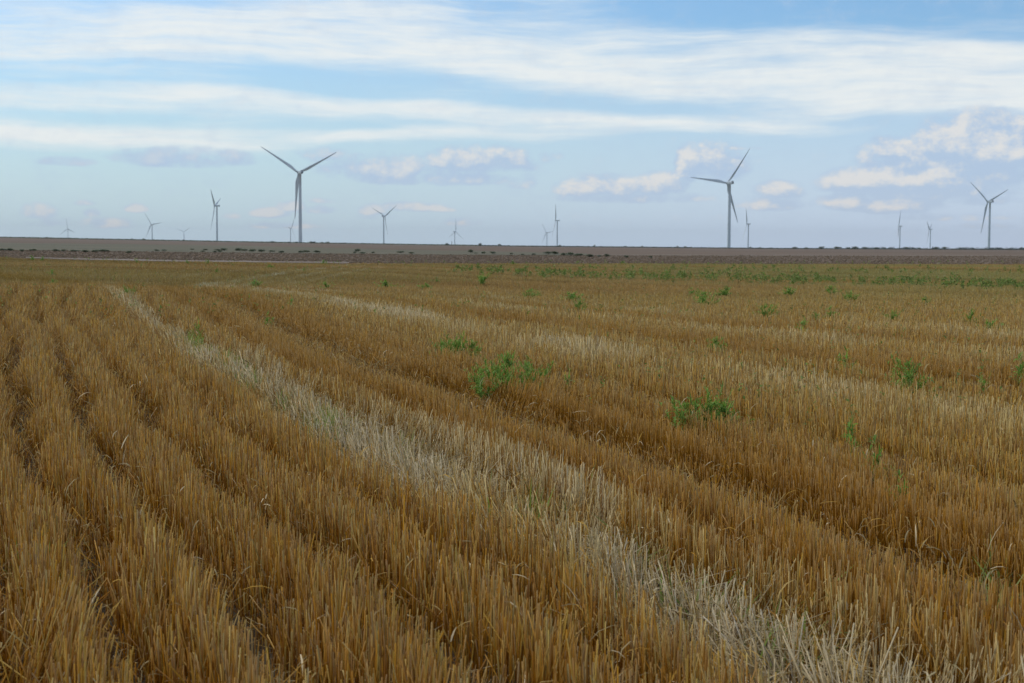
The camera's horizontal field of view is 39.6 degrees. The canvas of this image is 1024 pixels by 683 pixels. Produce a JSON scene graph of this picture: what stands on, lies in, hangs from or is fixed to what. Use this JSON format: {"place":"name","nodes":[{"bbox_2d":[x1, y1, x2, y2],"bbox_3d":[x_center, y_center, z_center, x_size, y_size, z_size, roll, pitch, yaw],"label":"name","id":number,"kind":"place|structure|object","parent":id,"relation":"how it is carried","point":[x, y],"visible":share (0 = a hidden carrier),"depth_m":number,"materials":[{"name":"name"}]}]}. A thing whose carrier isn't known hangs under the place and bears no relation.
{"place":"outdoors","nodes":[
{"label":"outdoors","id":0,"kind":"place"},
{"bbox_2d":[26,257,348,262],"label":"dirt track","id":1,"kind":"structure","parent":0,"point":[190,260],"depth_m":119.28,"materials":[{"name":"brown soil"}]},
{"bbox_2d":[0,243,586,254],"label":"fallow strip","id":2,"kind":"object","parent":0,"point":[114,247],"visible":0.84,"depth_m":300.93,"materials":[{"name":"brown soil"}]},
{"bbox_2d":[0,255,1023,682],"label":"stubble field","id":3,"kind":"structure","parent":0,"point":[234,619],"depth_m":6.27,"materials":[{"name":"brown plant"}]},
{"bbox_2d":[123,285,135,297],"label":"weed","id":4,"kind":"object","parent":3,"relation":"on","point":[127,291],"visible":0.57,"depth_m":30.69,"materials":[{"name":"green plant"}]},
{"bbox_2d":[194,319,203,344],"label":"weed","id":5,"kind":"object","parent":3,"relation":"on","point":[198,325],"visible":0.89,"depth_m":20.55,"materials":[{"name":"green plant"}]},
{"bbox_2d":[248,279,262,285],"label":"weed","id":6,"kind":"object","parent":3,"relation":"on","point":[254,282],"visible":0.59,"depth_m":49.71,"materials":[{"name":"green plant"}]},
{"bbox_2d":[265,310,273,324],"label":"weed","id":7,"kind":"object","parent":3,"relation":"on","point":[267,319],"visible":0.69,"depth_m":23.91,"materials":[{"name":"green plant"}]},
{"bbox_2d":[374,280,397,287],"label":"weed","id":8,"kind":"object","parent":3,"relation":"on","point":[385,283],"visible":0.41,"depth_m":46.53,"materials":[{"name":"green plant"}]},
{"bbox_2d":[417,282,433,289],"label":"weed","id":9,"kind":"object","parent":3,"relation":"on","point":[426,286],"visible":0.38,"depth_m":45.07,"materials":[{"name":"green plant"}]},
{"bbox_2d":[429,338,452,360],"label":"weed","id":10,"kind":"object","parent":3,"relation":"on","point":[441,345],"visible":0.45,"depth_m":18.08,"materials":[{"name":"green plant"}]},
{"bbox_2d":[441,329,465,358],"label":"weed","id":11,"kind":"object","parent":3,"relation":"on","point":[457,345],"visible":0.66,"depth_m":17.97,"materials":[{"name":"green plant"}]},
{"bbox_2d":[460,339,483,357],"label":"weed","id":12,"kind":"object","parent":3,"relation":"on","point":[472,345],"visible":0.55,"depth_m":17.97,"materials":[{"name":"green plant"}]},
{"bbox_2d":[477,271,489,284],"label":"weed","id":13,"kind":"object","parent":3,"relation":"on","point":[481,278],"visible":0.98,"depth_m":50.92,"materials":[{"name":"green plant"}]},
{"bbox_2d":[464,362,504,398],"bbox_3d":[-0.288,0.422,14.101,0.411,0.457,0.438,3,5,34],"label":"weed","id":14,"kind":"object","parent":3,"relation":"on","point":[479,386],"visible":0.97,"depth_m":14.08,"materials":[{"name":"green plant"}]},
{"bbox_2d":[482,354,502,381],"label":"weed","id":15,"kind":"object","parent":3,"relation":"on","point":[491,368],"visible":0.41,"depth_m":14.85,"materials":[{"name":"green plant"}]},
{"bbox_2d":[488,350,530,391],"bbox_3d":[-0.065,0.354,14.375,0.415,0.560,0.348,3,5,35],"label":"weed","id":16,"kind":"object","parent":3,"relation":"on","point":[508,364],"visible":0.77,"depth_m":14.35,"materials":[{"name":"green plant"}]},
{"bbox_2d":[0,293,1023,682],"bbox_3d":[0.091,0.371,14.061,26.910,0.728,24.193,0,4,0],"label":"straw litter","id":17,"kind":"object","parent":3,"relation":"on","point":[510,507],"visible":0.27,"depth_m":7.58,"materials":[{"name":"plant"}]},
{"bbox_2d":[0,256,1023,424],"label":"weed cover","id":18,"kind":"object","parent":3,"relation":"on","point":[946,283],"visible":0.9,"depth_m":55.92,"materials":[{"name":"green plant"}]},
{"bbox_2d":[504,356,543,393],"bbox_3d":[0.115,0.402,14.195,0.411,0.490,0.438,0,4,-6],"label":"weed","id":19,"kind":"object","parent":3,"relation":"on","point":[527,372],"visible":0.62,"depth_m":14.19,"materials":[{"name":"green plant"}]},
{"bbox_2d":[521,287,539,296],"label":"weed","id":20,"kind":"object","parent":3,"relation":"on","point":[533,294],"visible":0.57,"depth_m":37.64,"materials":[{"name":"green plant"}]},
{"bbox_2d":[528,360,555,378],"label":"weed","id":21,"kind":"object","parent":3,"relation":"on","point":[546,371],"visible":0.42,"depth_m":14.88,"materials":[{"name":"green plant"}]},
{"bbox_2d":[561,366,573,393],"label":"weed","id":22,"kind":"object","parent":3,"relation":"on","point":[569,376],"visible":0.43,"depth_m":13.92,"materials":[{"name":"green plant"}]},
{"bbox_2d":[555,291,583,300],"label":"weed","id":23,"kind":"object","parent":3,"relation":"on","point":[572,296],"visible":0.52,"depth_m":36.30,"materials":[{"name":"green plant"}]},
{"bbox_2d":[572,298,587,310],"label":"weed","id":24,"kind":"object","parent":3,"relation":"on","point":[579,303],"visible":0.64,"depth_m":30.29,"materials":[{"name":"green plant"}]},
{"bbox_2d":[659,395,711,436],"bbox_3d":[1.385,0.634,11.275,0.438,0.438,0.411,-2,4,-27],"label":"weed","id":25,"kind":"object","parent":3,"relation":"on","point":[685,405],"visible":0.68,"depth_m":11.26,"materials":[{"name":"green plant"}]},
{"bbox_2d":[689,288,721,305],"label":"weed","id":26,"kind":"object","parent":3,"relation":"on","point":[701,297],"visible":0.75,"depth_m":34.11,"materials":[{"name":"green plant"}]},
{"bbox_2d":[687,382,732,431],"bbox_3d":[1.567,0.580,11.345,0.294,0.538,0.313,4,5,42],"label":"weed","id":27,"kind":"object","parent":3,"relation":"on","point":[709,402],"visible":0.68,"depth_m":11.30,"materials":[{"name":"green plant"}]},
{"bbox_2d":[706,336,727,355],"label":"weed","id":28,"kind":"object","parent":3,"relation":"on","point":[715,340],"visible":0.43,"depth_m":18.92,"materials":[{"name":"green plant"}]},
{"bbox_2d":[709,285,732,295],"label":"weed","id":29,"kind":"object","parent":3,"relation":"on","point":[724,292],"visible":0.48,"depth_m":40.73,"materials":[{"name":"green plant"}]},
{"bbox_2d":[705,401,755,435],"bbox_3d":[1.676,0.656,11.303,0.348,0.394,0.415,-1,4,-24],"label":"weed","id":30,"kind":"object","parent":3,"relation":"on","point":[723,408],"visible":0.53,"depth_m":11.27,"materials":[{"name":"green plant"}]},
{"bbox_2d":[753,302,779,316],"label":"weed","id":31,"kind":"object","parent":3,"relation":"on","point":[762,309],"visible":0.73,"depth_m":29.18,"materials":[{"name":"green plant"}]},
{"bbox_2d":[778,286,796,294],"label":"weed","id":32,"kind":"object","parent":3,"relation":"on","point":[789,292],"visible":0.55,"depth_m":41.07,"materials":[{"name":"green plant"}]},
{"bbox_2d":[795,315,807,331],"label":"weed","id":33,"kind":"object","parent":3,"relation":"on","point":[803,323],"visible":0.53,"depth_m":23.48,"materials":[{"name":"green plant"}]},
{"bbox_2d":[821,285,842,293],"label":"weed","id":34,"kind":"object","parent":3,"relation":"on","point":[831,288],"visible":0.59,"depth_m":42.10,"materials":[{"name":"green plant"}]},
{"bbox_2d":[825,306,839,320],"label":"weed","id":35,"kind":"object","parent":3,"relation":"on","point":[830,313],"visible":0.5,"depth_m":28.21,"materials":[{"name":"green plant"}]},
{"bbox_2d":[835,346,856,374],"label":"weed","id":36,"kind":"object","parent":3,"relation":"on","point":[843,360],"visible":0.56,"depth_m":16.03,"materials":[{"name":"green plant"}]},
{"bbox_2d":[840,289,859,300],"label":"weed","id":37,"kind":"object","parent":3,"relation":"on","point":[848,297],"visible":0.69,"depth_m":37.01,"materials":[{"name":"green plant"}]},
{"bbox_2d":[842,411,861,453],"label":"weed","id":38,"kind":"object","parent":3,"relation":"on","point":[848,435],"visible":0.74,"depth_m":10.15,"materials":[{"name":"green plant"}]},
{"bbox_2d":[861,434,894,483],"bbox_3d":[2.276,0.791,8.942,0.172,0.448,0.210,-2,4,-30],"label":"weed","id":39,"kind":"object","parent":3,"relation":"on","point":[879,454],"visible":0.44,"depth_m":8.91,"materials":[{"name":"green plant"}]},
{"bbox_2d":[883,309,900,319],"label":"weed","id":40,"kind":"object","parent":3,"relation":"on","point":[893,315],"visible":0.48,"depth_m":27.23,"materials":[{"name":"green plant"}]},
{"bbox_2d":[880,469,911,507],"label":"weed","id":41,"kind":"object","parent":3,"relation":"on","point":[898,485],"visible":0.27,"depth_m":8.10,"materials":[{"name":"green plant"}]},
{"bbox_2d":[886,354,930,393],"bbox_3d":[4.013,0.389,14.406,0.438,0.535,0.411,1,4,6],"label":"weed","id":42,"kind":"object","parent":3,"relation":"on","point":[910,377],"visible":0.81,"depth_m":14.41,"materials":[{"name":"green plant"}]},
{"bbox_2d":[960,309,980,322],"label":"weed","id":43,"kind":"object","parent":3,"relation":"on","point":[969,317],"visible":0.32,"depth_m":26.02,"materials":[{"name":"green plant"}]},
{"bbox_2d":[974,377,987,400],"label":"weed","id":44,"kind":"object","parent":3,"relation":"on","point":[982,385],"visible":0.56,"depth_m":13.69,"materials":[{"name":"green plant"}]},
{"bbox_2d":[973,319,1003,330],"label":"weed","id":45,"kind":"object","parent":3,"relation":"on","point":[989,325],"visible":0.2,"depth_m":23.80,"materials":[{"name":"green plant"}]},
{"bbox_2d":[1013,352,1023,386],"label":"weed","id":46,"kind":"object","parent":3,"relation":"on","point":[1020,369],"visible":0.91,"depth_m":15.11,"materials":[{"name":"green plant"}]},
{"bbox_2d":[0,238,1023,255],"bbox_3d":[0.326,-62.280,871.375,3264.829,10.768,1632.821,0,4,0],"label":"bare field","id":47,"kind":"structure","parent":0,"point":[655,251],"depth_m":628.04,"materials":[{"name":"soil"}]},
{"bbox_2d":[262,147,335,241],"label":"wind turbine","id":48,"kind":"object","parent":47,"relation":"on","point":[298,180],"visible":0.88,"depth_m":1652.81,"materials":[{"name":"metal"}]},
{"bbox_2d":[0,250,1023,264],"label":"ploughed field","id":49,"kind":"structure","parent":0,"point":[645,256],"depth_m":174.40,"materials":[{"name":"soil"}]},
{"bbox_2d":[0,0,1023,248],"label":"sky","id":50,"kind":"structure","parent":0,"point":[478,118],"materials":[{"name":"blue"}]},
{"bbox_2d":[729,255,1023,255],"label":"field margin","id":51,"kind":"object","parent":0,"point":[889,255],"visible":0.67,"depth_m":295.15,"materials":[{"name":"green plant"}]},
{"bbox_3d":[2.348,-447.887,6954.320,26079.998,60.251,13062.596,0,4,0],"label":"far land","id":52,"kind":"structure","parent":0,"visible":0},
{"bbox_2d":[145,214,157,238],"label":"wind turbine","id":53,"kind":"object","parent":52,"relation":"on","point":[152,228],"visible":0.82,"depth_m":5397.70,"materials":[{"name":"metal"}]},
{"bbox_2d":[211,191,220,240],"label":"wind turbine","id":54,"kind":"object","parent":52,"relation":"on","point":[216,205],"visible":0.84,"depth_m":3092.39,"materials":[{"name":"metal"}]},
{"bbox_2d":[374,206,395,242],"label":"wind turbine","id":55,"kind":"object","parent":52,"relation":"on","point":[383,215],"visible":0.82,"depth_m":3990.53,"materials":[{"name":"metal"}]},
{"bbox_2d":[0,236,1023,249],"bbox_3d":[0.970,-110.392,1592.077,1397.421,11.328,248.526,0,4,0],"label":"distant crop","id":56,"kind":"object","parent":52,"relation":"on","point":[509,245],"visible":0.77,"depth_m":1601.29,"materials":[{"name":"plant"}]},
{"bbox_2d":[552,204,559,245],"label":"wind turbine","id":57,"kind":"object","parent":52,"relation":"on","point":[557,226],"visible":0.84,"depth_m":4162.21,"materials":[{"name":"metal"}]},
{"bbox_2d":[690,150,748,247],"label":"wind turbine","id":58,"kind":"object","parent":52,"relation":"on","point":[730,199],"visible":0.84,"depth_m":1758.09,"materials":[{"name":"metal"}]},
{"bbox_2d":[743,212,750,247],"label":"wind turbine","id":59,"kind":"object","parent":52,"relation":"on","point":[748,224],"visible":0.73,"depth_m":4270.76,"materials":[{"name":"metal"}]},
{"bbox_2d":[898,212,901,247],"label":"wind turbine","id":60,"kind":"object","parent":52,"relation":"on","point":[900,231],"visible":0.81,"depth_m":4657.95,"materials":[{"name":"metal"}]},
{"bbox_2d":[927,222,931,248],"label":"wind turbine","id":61,"kind":"object","parent":52,"relation":"on","point":[930,234],"visible":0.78,"depth_m":5119.19,"materials":[{"name":"metal"}]},
{"bbox_2d":[868,247,1023,249],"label":"treeline","id":62,"kind":"object","parent":52,"relation":"on","point":[964,248],"visible":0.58,"depth_m":1611.58,"materials":[{"name":"green plant"}]},
{"bbox_2d":[970,182,1007,248],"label":"wind turbine","id":63,"kind":"object","parent":52,"relation":"on","point":[990,201],"visible":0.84,"depth_m":2359.42,"materials":[{"name":"metal"}]}
]}

